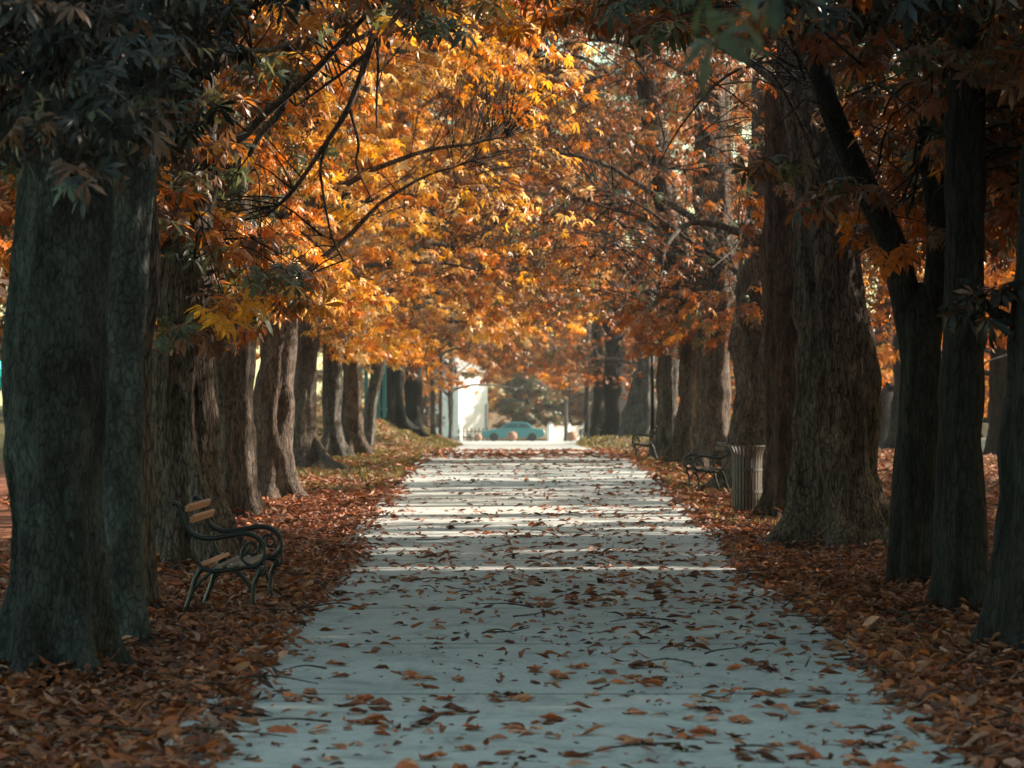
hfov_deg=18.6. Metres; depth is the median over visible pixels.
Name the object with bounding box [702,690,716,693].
fallen leaf
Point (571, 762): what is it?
fallen leaf
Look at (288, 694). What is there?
fallen leaf
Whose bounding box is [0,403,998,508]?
distant fallen leaves
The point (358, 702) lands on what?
fallen leaf
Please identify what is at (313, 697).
fallen leaf
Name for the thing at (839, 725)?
fallen leaf
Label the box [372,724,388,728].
fallen leaf
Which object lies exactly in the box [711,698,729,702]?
fallen leaf
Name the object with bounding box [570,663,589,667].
fallen leaf
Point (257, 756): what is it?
fallen leaf
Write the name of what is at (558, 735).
fallen leaf
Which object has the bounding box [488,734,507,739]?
fallen leaf
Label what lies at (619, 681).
fallen leaf
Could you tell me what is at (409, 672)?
fallen leaf
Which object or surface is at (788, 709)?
fallen leaf
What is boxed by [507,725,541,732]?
fallen leaf
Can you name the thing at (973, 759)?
fallen leaf
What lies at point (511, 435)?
ball bollard
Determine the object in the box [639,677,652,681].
fallen leaf
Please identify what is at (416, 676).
fallen leaf
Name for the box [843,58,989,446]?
chestnut tree
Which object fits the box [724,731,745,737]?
fallen leaf
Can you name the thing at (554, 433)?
boundary wall
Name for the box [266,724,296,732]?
fallen leaf
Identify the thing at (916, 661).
fallen leaves
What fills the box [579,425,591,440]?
park bench
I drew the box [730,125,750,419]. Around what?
chestnut tree
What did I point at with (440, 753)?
fallen leaf
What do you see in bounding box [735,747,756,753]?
fallen leaf
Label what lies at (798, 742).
fallen leaf
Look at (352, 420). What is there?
chestnut tree
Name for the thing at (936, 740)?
fallen leaf
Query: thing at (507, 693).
fallen leaf
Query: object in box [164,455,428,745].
path edging
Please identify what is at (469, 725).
fallen leaf
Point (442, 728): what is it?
fallen leaf
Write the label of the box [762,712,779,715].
fallen leaf
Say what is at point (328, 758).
fallen leaf
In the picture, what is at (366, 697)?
fallen leaf
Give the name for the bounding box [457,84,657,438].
chestnut tree
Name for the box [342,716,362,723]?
fallen leaf
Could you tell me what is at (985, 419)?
chestnut tree
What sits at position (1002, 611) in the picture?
chestnut tree
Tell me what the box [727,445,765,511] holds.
litter bin
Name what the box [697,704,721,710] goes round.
fallen leaf
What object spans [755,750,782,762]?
fallen leaf
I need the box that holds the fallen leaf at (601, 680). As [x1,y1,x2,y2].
[593,677,606,682]
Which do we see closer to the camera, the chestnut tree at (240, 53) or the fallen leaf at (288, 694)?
the fallen leaf at (288, 694)
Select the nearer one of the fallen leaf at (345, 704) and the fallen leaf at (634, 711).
the fallen leaf at (634, 711)
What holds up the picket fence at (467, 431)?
on the ground at (4, 520)
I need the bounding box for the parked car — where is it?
[481,422,544,440]
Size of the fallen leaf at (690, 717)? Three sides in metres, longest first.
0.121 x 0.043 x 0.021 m
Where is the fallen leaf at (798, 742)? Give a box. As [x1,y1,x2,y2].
[783,741,802,745]
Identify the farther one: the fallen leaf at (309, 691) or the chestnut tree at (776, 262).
the chestnut tree at (776, 262)
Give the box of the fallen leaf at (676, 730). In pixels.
[671,728,685,732]
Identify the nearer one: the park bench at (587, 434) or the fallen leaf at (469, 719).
the fallen leaf at (469, 719)
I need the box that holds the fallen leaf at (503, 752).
[493,749,514,754]
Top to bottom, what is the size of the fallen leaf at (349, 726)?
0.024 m
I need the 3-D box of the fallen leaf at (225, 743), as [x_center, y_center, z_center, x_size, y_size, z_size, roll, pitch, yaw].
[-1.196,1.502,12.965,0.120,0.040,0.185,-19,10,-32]
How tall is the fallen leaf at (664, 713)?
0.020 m
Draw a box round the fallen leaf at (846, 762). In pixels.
[842,758,868,765]
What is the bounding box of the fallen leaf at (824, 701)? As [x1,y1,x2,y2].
[808,698,831,707]
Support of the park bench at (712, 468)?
on the ground at (4, 520)
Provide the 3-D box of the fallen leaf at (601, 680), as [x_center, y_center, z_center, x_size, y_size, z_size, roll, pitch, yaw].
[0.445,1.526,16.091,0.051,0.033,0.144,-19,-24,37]
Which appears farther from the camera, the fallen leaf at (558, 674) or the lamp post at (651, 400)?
the lamp post at (651, 400)
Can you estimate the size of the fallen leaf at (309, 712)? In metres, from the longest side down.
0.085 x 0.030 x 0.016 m
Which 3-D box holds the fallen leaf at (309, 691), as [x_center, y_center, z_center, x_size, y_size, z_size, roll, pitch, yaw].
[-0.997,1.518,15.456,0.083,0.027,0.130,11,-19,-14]
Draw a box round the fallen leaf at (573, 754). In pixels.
[562,752,593,757]
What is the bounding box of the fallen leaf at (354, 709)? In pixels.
[349,707,367,712]
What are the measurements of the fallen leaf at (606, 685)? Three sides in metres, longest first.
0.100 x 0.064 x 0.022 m
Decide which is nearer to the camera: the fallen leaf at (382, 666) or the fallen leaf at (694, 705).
the fallen leaf at (694, 705)
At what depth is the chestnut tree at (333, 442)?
75.94 m
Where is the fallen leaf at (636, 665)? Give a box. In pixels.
[627,660,646,667]
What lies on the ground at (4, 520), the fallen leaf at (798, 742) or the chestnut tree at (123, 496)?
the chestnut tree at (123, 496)
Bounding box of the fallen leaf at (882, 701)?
[871,698,893,703]
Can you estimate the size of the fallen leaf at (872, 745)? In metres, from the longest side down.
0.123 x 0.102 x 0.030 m
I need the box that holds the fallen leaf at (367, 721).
[360,719,382,724]
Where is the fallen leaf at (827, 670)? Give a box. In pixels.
[818,668,842,673]
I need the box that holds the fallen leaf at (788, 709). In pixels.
[781,706,791,713]
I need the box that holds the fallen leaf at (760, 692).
[751,690,767,695]
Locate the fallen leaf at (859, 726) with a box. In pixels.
[849,724,874,729]
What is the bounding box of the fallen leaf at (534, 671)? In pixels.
[527,669,543,672]
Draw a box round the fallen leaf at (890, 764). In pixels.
[877,761,906,767]
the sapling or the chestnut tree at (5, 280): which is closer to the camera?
the chestnut tree at (5, 280)
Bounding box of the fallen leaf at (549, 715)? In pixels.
[539,713,562,719]
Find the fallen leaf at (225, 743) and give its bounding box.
[212,740,237,752]
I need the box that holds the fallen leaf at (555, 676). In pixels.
[550,674,570,679]
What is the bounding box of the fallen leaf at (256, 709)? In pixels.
[238,705,264,716]
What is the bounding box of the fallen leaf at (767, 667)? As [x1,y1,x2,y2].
[758,664,780,670]
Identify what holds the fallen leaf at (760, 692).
on the path at (475, 688)
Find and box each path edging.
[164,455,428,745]
[624,455,1009,752]
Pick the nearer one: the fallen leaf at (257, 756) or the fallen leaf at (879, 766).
the fallen leaf at (879, 766)
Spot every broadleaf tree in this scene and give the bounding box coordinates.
[317,346,404,407]
[422,229,504,413]
[454,322,575,420]
[532,252,632,417]
[604,296,657,400]
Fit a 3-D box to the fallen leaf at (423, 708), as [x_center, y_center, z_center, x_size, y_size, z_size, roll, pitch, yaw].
[-0.351,1.516,14.486,0.186,0.041,0.120,7,-17,9]
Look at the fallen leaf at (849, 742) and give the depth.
13.21 m
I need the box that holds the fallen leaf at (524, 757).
[517,754,537,759]
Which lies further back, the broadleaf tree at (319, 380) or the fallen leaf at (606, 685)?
the broadleaf tree at (319, 380)
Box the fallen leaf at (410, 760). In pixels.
[398,757,418,764]
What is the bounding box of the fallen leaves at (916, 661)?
[0,487,1023,767]
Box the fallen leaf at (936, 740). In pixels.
[932,737,944,743]
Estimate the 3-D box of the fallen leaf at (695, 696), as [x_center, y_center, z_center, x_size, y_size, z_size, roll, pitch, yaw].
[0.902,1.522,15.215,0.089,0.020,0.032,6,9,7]
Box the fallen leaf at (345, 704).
[333,703,350,705]
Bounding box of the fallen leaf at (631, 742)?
[616,741,638,745]
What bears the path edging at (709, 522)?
on the ground at (4, 520)
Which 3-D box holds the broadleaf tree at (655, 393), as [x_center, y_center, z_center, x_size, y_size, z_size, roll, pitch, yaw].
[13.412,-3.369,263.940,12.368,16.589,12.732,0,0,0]
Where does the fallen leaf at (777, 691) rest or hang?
on the path at (475, 688)
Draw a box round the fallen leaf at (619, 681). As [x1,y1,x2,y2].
[609,679,633,683]
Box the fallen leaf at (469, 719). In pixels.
[466,716,476,722]
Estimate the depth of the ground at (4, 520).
52.70 m
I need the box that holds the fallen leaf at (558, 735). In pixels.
[545,731,561,738]
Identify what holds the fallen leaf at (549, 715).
on the path at (475, 688)
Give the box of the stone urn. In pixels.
[981,423,988,452]
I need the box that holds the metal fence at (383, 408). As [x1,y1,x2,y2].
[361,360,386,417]
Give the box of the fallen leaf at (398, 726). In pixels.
[392,723,400,728]
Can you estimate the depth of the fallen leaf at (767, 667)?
16.72 m
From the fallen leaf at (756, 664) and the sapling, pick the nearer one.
the fallen leaf at (756, 664)
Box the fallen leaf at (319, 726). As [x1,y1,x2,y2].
[308,724,329,733]
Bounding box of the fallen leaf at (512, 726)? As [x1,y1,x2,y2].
[499,724,526,729]
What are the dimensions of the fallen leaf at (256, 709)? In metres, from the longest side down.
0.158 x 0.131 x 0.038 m
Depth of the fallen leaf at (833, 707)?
14.62 m
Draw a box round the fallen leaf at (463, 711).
[455,708,479,713]
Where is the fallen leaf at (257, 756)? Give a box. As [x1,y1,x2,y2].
[242,755,259,759]
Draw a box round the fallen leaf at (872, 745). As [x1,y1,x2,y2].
[858,741,886,747]
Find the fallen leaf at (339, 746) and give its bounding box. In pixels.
[330,743,346,749]
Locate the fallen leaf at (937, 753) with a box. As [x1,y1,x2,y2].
[931,751,946,756]
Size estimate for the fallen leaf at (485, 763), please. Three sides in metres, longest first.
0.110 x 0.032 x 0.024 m
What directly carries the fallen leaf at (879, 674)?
on the path at (475, 688)
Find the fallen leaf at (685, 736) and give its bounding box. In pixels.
[674,732,703,739]
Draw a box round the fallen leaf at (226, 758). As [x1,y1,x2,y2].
[216,756,231,761]
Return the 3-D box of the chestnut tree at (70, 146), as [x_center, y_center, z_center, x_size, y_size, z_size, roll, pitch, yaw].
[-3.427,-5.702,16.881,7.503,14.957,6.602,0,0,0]
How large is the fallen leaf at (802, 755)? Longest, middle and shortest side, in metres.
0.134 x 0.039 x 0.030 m
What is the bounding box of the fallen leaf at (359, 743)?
[346,741,362,745]
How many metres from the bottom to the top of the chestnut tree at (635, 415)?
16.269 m
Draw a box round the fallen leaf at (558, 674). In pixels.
[545,669,567,677]
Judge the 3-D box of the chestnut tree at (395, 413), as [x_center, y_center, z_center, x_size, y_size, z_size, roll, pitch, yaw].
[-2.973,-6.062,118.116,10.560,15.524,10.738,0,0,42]
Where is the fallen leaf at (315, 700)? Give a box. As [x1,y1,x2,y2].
[306,698,317,702]
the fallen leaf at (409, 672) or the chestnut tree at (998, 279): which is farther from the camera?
the chestnut tree at (998, 279)
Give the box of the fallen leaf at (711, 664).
[705,662,717,665]
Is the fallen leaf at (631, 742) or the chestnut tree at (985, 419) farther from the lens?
the chestnut tree at (985, 419)
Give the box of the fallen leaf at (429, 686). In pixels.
[419,683,439,688]
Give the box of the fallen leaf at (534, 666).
[526,664,543,669]
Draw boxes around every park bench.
[171,495,283,613]
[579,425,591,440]
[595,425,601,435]
[632,424,660,459]
[683,440,734,492]
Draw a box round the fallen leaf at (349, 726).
[343,724,352,729]
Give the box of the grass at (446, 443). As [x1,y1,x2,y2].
[296,403,998,528]
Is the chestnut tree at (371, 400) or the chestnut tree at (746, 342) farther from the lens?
the chestnut tree at (371, 400)
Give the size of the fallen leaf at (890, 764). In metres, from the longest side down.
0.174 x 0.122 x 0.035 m
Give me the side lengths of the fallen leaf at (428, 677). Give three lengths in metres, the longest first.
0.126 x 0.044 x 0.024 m
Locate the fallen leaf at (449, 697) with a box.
[434,694,456,699]
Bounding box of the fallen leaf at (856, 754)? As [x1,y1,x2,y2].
[839,752,864,756]
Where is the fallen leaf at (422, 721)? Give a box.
[410,716,432,727]
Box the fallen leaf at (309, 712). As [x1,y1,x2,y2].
[304,711,316,715]
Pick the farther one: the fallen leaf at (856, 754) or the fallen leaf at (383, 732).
the fallen leaf at (383, 732)
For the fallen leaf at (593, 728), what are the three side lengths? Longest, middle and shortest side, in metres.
0.160 x 0.123 x 0.031 m
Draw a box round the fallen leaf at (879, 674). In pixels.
[876,672,886,678]
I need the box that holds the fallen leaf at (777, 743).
[765,741,784,746]
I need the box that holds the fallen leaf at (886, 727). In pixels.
[864,724,895,734]
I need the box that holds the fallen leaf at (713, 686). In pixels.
[702,684,719,688]
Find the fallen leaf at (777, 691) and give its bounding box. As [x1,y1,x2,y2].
[766,688,791,695]
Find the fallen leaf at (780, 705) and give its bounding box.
[766,703,788,707]
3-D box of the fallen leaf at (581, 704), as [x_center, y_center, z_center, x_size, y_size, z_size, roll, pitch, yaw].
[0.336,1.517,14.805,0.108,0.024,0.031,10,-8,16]
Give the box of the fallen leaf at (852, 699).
[850,696,860,701]
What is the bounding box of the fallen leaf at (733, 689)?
[720,687,741,692]
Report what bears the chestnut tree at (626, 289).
on the ground at (4, 520)
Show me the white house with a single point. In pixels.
(475, 411)
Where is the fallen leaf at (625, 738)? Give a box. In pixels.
[614,735,653,742]
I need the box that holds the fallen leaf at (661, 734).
[653,732,673,737]
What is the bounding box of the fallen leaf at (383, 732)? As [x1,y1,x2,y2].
[373,730,391,735]
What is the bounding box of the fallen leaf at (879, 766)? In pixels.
[865,764,887,767]
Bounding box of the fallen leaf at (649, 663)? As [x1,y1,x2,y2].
[645,662,668,668]
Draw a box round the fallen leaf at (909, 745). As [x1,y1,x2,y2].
[888,740,920,752]
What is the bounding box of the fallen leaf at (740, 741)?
[733,739,745,743]
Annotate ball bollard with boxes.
[474,433,481,440]
[507,431,516,440]
[567,431,576,440]
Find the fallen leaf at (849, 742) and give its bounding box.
[833,739,865,745]
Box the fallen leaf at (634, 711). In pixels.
[626,708,647,715]
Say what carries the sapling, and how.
on the ground at (4, 520)
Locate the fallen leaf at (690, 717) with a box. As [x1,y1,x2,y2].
[682,715,693,718]
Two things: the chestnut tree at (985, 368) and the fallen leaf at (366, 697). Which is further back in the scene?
the chestnut tree at (985, 368)
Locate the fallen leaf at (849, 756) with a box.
[843,754,875,764]
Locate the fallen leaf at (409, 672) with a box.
[402,670,422,677]
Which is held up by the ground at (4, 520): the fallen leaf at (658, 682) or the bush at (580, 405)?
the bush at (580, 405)
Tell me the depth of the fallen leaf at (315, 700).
15.02 m
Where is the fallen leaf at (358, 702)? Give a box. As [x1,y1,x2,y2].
[338,699,367,706]
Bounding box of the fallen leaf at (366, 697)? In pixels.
[354,693,374,700]
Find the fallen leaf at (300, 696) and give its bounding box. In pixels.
[284,695,307,701]
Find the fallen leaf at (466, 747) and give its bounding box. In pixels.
[454,744,476,750]
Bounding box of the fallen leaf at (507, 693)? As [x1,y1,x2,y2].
[502,691,523,695]
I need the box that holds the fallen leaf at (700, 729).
[688,725,716,735]
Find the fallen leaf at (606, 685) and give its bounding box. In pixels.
[593,683,610,688]
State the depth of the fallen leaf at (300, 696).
15.15 m
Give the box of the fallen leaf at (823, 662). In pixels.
[814,661,828,664]
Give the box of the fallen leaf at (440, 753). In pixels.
[419,750,447,758]
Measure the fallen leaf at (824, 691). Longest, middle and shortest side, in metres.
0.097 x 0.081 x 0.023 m
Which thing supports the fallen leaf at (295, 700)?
on the path at (475, 688)
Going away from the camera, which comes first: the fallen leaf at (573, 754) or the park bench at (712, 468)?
the fallen leaf at (573, 754)
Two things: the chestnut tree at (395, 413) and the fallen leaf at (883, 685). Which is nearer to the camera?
the fallen leaf at (883, 685)
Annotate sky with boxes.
[0,7,986,405]
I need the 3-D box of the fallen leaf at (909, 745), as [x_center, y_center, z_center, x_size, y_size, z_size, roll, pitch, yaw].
[1.617,1.513,12.978,0.163,0.033,0.104,-20,20,-17]
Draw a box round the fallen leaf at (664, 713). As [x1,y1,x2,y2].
[650,712,668,715]
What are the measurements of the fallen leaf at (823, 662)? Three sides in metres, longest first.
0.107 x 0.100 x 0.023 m
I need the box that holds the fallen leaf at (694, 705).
[682,703,699,707]
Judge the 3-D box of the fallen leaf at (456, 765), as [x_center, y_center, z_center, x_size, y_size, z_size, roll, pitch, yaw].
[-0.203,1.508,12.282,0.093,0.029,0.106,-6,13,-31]
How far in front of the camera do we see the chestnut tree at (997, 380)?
79.67 m
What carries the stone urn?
on the ground at (4, 520)
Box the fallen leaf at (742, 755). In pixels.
[735,752,754,760]
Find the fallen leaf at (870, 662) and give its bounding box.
[847,659,875,669]
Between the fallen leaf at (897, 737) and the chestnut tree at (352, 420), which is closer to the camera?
the fallen leaf at (897, 737)
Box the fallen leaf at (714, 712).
[706,710,723,715]
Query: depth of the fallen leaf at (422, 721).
13.96 m
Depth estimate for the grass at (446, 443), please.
72.22 m
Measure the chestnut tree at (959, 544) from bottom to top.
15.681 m
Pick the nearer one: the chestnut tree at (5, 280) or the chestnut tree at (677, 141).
the chestnut tree at (5, 280)
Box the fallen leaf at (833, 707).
[816,704,840,712]
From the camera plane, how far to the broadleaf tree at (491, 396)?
273.29 m
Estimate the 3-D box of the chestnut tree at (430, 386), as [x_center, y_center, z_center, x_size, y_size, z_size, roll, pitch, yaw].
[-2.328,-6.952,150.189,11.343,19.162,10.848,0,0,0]
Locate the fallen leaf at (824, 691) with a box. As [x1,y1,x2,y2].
[815,689,830,694]
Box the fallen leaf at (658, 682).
[640,679,664,686]
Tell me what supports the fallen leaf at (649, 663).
on the path at (475, 688)
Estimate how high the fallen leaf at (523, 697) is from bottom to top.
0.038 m
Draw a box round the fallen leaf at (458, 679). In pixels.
[451,674,464,680]
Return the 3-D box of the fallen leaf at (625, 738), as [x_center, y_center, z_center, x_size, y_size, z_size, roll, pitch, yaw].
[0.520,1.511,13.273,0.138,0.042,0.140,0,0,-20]
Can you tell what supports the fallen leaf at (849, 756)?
on the path at (475, 688)
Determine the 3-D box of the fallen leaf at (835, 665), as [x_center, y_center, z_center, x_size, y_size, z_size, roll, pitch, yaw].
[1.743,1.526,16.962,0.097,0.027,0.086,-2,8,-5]
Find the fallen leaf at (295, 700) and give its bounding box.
[282,695,302,701]
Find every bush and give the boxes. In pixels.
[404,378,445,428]
[489,361,541,440]
[491,361,563,440]
[539,372,592,421]
[563,387,628,425]
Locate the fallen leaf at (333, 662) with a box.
[325,659,347,664]
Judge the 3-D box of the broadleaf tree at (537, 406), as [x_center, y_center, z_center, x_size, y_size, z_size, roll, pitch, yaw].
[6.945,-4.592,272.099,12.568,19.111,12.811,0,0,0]
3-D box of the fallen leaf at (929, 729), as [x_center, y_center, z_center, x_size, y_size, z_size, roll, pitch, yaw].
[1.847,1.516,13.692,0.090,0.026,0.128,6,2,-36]
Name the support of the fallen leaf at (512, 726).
on the path at (475, 688)
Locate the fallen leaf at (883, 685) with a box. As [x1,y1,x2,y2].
[873,681,894,690]
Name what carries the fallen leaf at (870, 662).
on the path at (475, 688)
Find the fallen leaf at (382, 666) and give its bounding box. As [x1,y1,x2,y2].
[374,665,388,668]
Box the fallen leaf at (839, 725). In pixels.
[829,721,850,727]
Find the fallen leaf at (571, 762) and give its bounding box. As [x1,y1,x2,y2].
[566,759,591,765]
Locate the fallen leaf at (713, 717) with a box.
[702,715,718,720]
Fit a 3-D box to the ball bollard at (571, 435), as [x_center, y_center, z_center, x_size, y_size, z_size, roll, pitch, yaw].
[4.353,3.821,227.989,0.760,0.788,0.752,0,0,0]
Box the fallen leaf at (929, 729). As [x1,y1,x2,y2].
[924,726,943,732]
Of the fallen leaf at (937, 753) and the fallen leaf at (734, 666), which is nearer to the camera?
the fallen leaf at (937, 753)
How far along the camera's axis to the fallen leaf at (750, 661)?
17.13 m
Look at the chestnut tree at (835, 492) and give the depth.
31.66 m
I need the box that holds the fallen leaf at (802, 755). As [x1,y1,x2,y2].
[785,752,815,759]
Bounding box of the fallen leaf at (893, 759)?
[876,756,902,764]
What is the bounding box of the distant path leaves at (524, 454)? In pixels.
[428,448,633,458]
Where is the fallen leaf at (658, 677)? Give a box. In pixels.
[652,676,667,680]
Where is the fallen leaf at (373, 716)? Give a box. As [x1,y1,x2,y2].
[361,713,388,724]
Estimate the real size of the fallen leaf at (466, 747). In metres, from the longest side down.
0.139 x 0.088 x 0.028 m
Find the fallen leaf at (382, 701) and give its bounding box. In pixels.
[368,697,391,711]
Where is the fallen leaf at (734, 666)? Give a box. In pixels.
[727,663,743,669]
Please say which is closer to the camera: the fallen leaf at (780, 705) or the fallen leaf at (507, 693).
the fallen leaf at (780, 705)
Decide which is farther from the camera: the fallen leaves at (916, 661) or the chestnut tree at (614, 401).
the chestnut tree at (614, 401)
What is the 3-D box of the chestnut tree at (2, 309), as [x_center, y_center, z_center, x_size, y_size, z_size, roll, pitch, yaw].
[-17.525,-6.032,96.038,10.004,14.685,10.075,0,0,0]
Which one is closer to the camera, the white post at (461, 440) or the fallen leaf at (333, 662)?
the fallen leaf at (333, 662)
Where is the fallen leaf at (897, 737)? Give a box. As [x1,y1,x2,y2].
[891,736,906,739]
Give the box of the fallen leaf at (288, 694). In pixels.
[282,692,299,695]
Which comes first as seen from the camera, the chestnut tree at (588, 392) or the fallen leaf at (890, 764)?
the fallen leaf at (890, 764)
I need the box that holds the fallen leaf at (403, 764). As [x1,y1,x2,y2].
[395,760,419,767]
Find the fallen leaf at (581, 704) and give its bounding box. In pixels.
[571,701,591,707]
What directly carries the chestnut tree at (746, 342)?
on the ground at (4, 520)
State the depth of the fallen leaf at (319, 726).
13.72 m
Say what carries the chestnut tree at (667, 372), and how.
on the ground at (4, 520)
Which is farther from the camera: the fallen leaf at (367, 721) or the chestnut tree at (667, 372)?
the chestnut tree at (667, 372)
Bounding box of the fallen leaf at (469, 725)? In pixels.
[461,723,484,727]
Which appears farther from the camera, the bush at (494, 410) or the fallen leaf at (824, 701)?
the bush at (494, 410)
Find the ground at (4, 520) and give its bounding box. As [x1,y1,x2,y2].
[0,406,1012,762]
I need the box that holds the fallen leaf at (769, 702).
[761,699,776,705]
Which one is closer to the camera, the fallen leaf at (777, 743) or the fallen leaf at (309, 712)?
the fallen leaf at (777, 743)
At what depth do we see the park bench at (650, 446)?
71.91 m
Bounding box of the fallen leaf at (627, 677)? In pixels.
[620,675,634,679]
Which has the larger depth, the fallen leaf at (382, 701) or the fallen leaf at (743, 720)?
the fallen leaf at (382, 701)
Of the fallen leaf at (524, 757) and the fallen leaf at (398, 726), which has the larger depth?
the fallen leaf at (398, 726)
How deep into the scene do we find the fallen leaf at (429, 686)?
15.76 m
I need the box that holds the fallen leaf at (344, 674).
[330,673,349,676]
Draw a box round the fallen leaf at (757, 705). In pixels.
[747,704,764,707]
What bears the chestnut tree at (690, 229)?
on the ground at (4, 520)
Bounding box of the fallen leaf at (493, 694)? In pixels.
[485,693,503,696]
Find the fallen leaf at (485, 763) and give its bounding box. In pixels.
[477,761,499,764]
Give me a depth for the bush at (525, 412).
245.74 m
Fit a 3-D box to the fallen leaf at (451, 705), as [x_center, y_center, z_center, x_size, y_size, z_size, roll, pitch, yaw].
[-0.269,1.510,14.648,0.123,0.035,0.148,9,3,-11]
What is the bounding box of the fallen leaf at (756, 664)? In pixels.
[741,662,761,667]
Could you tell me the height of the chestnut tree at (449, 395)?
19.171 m
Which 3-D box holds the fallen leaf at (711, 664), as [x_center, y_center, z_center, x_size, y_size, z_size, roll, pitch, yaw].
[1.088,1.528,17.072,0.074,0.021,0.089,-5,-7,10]
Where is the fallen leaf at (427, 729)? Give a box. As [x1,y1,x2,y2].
[422,727,433,733]
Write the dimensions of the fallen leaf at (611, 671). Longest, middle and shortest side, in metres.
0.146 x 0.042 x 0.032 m
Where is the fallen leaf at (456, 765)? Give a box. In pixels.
[452,763,468,767]
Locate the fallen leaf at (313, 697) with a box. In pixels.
[303,696,323,700]
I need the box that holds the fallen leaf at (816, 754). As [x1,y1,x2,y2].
[797,744,832,759]
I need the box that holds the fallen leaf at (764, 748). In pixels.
[758,747,773,750]
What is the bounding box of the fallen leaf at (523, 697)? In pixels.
[512,693,534,702]
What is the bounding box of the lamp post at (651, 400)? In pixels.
[647,272,656,450]
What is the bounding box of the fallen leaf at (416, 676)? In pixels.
[401,674,422,679]
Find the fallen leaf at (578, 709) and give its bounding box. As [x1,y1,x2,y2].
[566,707,581,711]
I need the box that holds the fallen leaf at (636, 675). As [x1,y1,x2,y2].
[629,674,643,677]
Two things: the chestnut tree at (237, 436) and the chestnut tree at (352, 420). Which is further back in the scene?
the chestnut tree at (352, 420)
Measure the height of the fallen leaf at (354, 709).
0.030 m
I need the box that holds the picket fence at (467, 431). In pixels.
[457,428,491,440]
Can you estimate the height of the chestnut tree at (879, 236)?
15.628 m
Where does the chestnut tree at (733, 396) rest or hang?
on the ground at (4, 520)
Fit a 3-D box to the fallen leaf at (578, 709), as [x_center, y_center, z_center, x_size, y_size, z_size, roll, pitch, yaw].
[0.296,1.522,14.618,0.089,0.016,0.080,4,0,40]
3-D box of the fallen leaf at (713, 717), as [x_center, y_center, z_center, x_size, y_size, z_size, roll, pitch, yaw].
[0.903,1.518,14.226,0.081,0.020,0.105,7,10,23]
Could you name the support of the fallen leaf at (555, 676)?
on the path at (475, 688)
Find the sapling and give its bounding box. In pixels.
[542,340,592,440]
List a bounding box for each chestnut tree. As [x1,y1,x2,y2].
[0,0,251,649]
[0,0,314,616]
[0,0,434,689]
[0,0,590,570]
[0,29,24,298]
[0,169,257,345]
[0,228,12,316]
[0,238,7,360]
[1,0,542,517]
[217,0,574,470]
[217,0,611,500]
[252,5,599,453]
[252,6,585,457]
[320,51,570,428]
[348,9,615,446]
[368,197,563,436]
[369,82,576,436]
[404,100,580,436]
[404,240,543,440]
[405,1,751,457]
[410,5,865,462]
[448,0,893,468]
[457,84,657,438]
[463,56,694,437]
[470,38,655,436]
[481,185,655,437]
[493,0,1019,551]
[494,2,1015,488]
[504,0,1015,518]
[533,0,1023,587]
[579,208,655,377]
[594,49,751,405]
[597,0,1023,617]
[626,79,738,398]
[678,64,751,415]
[679,0,912,101]
[681,172,740,412]
[729,156,736,412]
[729,214,892,404]
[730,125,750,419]
[757,0,1023,662]
[836,34,989,449]
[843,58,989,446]
[865,167,989,417]
[866,77,1015,455]
[875,278,988,402]
[920,193,1015,330]
[942,129,1014,364]
[981,254,993,437]
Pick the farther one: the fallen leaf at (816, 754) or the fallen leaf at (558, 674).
the fallen leaf at (558, 674)
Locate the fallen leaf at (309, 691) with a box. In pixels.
[302,688,317,694]
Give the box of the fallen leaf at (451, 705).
[442,702,466,710]
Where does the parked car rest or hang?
on the path at (475, 688)
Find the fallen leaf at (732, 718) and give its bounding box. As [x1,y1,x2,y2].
[728,714,747,722]
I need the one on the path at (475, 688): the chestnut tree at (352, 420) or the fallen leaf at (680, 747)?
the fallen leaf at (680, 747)
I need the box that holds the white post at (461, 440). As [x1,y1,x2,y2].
[460,401,462,441]
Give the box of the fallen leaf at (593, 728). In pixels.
[573,724,606,736]
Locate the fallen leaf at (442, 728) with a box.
[439,724,446,732]
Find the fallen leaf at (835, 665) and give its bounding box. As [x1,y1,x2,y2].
[825,664,842,668]
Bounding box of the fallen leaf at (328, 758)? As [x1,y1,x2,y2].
[317,756,339,760]
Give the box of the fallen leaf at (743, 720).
[734,717,753,723]
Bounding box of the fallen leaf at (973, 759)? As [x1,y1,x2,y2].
[967,756,983,764]
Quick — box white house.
[435,355,490,440]
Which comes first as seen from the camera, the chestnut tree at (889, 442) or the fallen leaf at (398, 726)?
the fallen leaf at (398, 726)
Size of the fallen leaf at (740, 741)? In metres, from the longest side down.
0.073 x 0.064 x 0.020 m
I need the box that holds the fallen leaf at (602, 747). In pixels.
[596,745,614,752]
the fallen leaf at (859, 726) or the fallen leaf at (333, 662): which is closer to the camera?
the fallen leaf at (859, 726)
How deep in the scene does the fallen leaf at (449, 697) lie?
15.14 m
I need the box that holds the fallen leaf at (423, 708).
[418,705,453,715]
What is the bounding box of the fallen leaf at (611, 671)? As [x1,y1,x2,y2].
[601,669,617,674]
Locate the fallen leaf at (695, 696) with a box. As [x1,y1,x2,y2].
[688,694,704,698]
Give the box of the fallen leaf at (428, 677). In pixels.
[415,675,436,679]
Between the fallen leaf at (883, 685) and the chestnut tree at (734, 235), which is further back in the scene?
the chestnut tree at (734, 235)
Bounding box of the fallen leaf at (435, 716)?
[426,712,445,725]
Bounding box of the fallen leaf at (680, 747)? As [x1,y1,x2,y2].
[671,745,702,750]
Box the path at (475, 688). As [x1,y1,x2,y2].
[193,440,981,767]
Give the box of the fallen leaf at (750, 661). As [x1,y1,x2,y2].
[740,657,768,664]
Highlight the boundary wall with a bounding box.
[547,422,583,440]

